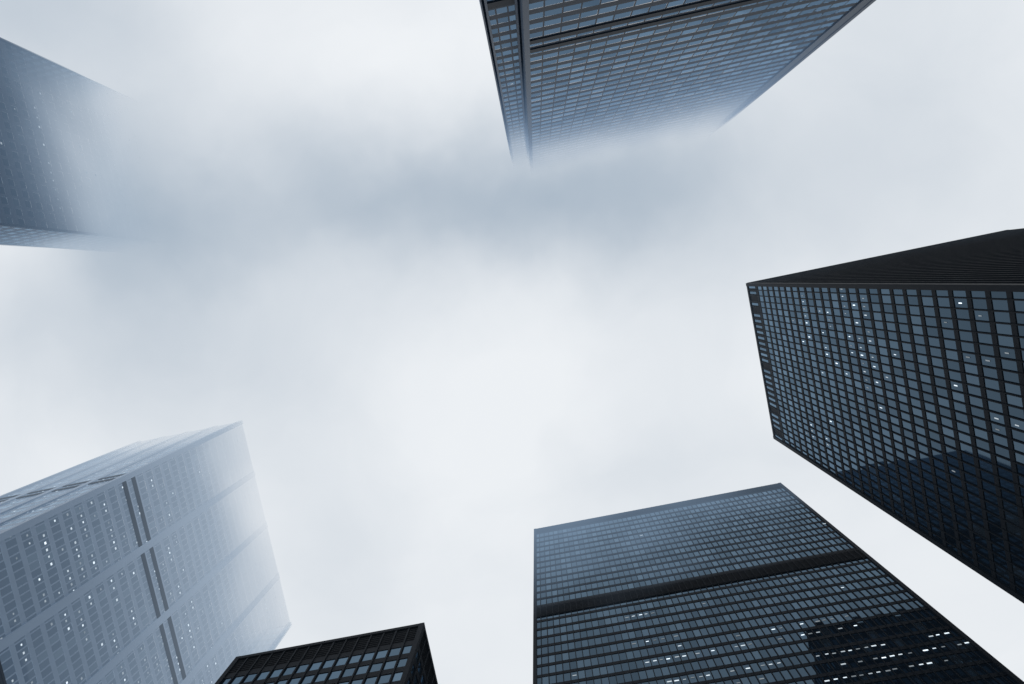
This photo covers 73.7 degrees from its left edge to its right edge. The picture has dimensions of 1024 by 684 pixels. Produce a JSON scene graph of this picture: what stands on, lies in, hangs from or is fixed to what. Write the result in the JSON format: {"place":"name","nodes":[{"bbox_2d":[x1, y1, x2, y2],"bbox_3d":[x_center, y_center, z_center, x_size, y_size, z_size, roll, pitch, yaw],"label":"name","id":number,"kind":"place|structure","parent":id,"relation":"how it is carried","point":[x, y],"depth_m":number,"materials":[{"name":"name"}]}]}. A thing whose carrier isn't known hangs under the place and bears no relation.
{"place":"outdoors","nodes":[
{"label":"outdoors","id":0,"kind":"place"},
{"bbox_2d":[0,37,102,247],"bbox_3d":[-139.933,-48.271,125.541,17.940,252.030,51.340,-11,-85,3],"label":"glass skyscraper","id":1,"kind":"structure","parent":0,"point":[29,165],"depth_m":188.67,"materials":[{"name":"grey glass"}]},
{"bbox_2d":[0,42,101,247],"bbox_3d":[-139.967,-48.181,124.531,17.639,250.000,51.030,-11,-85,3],"label":"window panes","id":2,"kind":"structure","parent":1,"relation":"in","point":[2,105],"depth_m":188.94,"materials":[{"name":"blue glass"}]},
{"bbox_2d":[0,430,277,683],"bbox_3d":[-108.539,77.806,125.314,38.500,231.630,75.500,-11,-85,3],"label":"steel clad skyscraper","id":3,"kind":"structure","parent":0,"point":[84,572],"depth_m":168.16,"materials":[{"name":"grey metal"}]},
{"bbox_2d":[0,430,276,683],"bbox_3d":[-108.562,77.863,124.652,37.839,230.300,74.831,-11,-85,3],"label":"window panes","id":4,"kind":"structure","parent":3,"relation":"in","point":[14,550],"depth_m":166.86,"materials":[{"name":"grey glass"}]},
{"bbox_2d":[215,622,437,683],"bbox_3d":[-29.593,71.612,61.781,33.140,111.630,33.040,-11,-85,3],"label":"dark office tower","id":5,"kind":"structure","parent":0,"point":[400,655],"depth_m":109.58,"materials":[{"name":"black metal"}]},
{"bbox_2d":[221,645,424,683],"bbox_3d":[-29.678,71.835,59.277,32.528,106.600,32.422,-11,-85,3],"label":"window panes","id":6,"kind":"structure","parent":5,"relation":"in","point":[380,654],"depth_m":106.35,"materials":[{"name":"blue glass"}]},
{"bbox_2d":[0,0,1023,683],"label":"sky","id":7,"kind":"structure","parent":0,"point":[419,343],"materials":[{"name":"white"}]},
{"bbox_2d":[479,0,875,154],"bbox_3d":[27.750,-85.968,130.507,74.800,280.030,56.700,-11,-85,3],"label":"notched corner skyscraper","id":8,"kind":"structure","parent":0,"point":[770,38],"depth_m":141.99,"materials":[{"name":"grey glass"}]},
{"bbox_2d":[486,0,859,154],"bbox_3d":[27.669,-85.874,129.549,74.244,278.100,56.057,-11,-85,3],"label":"window panes","id":9,"kind":"structure","parent":8,"relation":"in","point":[547,2],"depth_m":144.40,"materials":[{"name":"blue glass"}]},
{"bbox_2d":[533,482,1023,683],"bbox_3d":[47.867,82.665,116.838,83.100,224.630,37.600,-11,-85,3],"label":"dark office tower","id":10,"kind":"structure","parent":0,"point":[779,583],"depth_m":156.12,"materials":[{"name":"black metal"}]},
{"bbox_2d":[536,488,1017,683],"bbox_3d":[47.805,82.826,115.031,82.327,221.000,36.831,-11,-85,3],"label":"window panes","id":11,"kind":"structure","parent":10,"relation":"in","point":[552,679],"depth_m":153.57,"materials":[{"name":"blue glass"}]},
{"bbox_2d":[746,228,1023,602],"bbox_3d":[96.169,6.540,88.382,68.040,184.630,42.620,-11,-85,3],"label":"dark office tower","id":12,"kind":"structure","parent":0,"point":[894,385],"depth_m":110.00,"materials":[{"name":"black metal"}]},
{"bbox_2d":[749,286,1023,595],"bbox_3d":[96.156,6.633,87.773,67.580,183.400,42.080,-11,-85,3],"label":"window panes","id":13,"kind":"structure","parent":12,"relation":"in","point":[1002,305],"depth_m":106.79,"materials":[{"name":"blue glass"}]}
]}

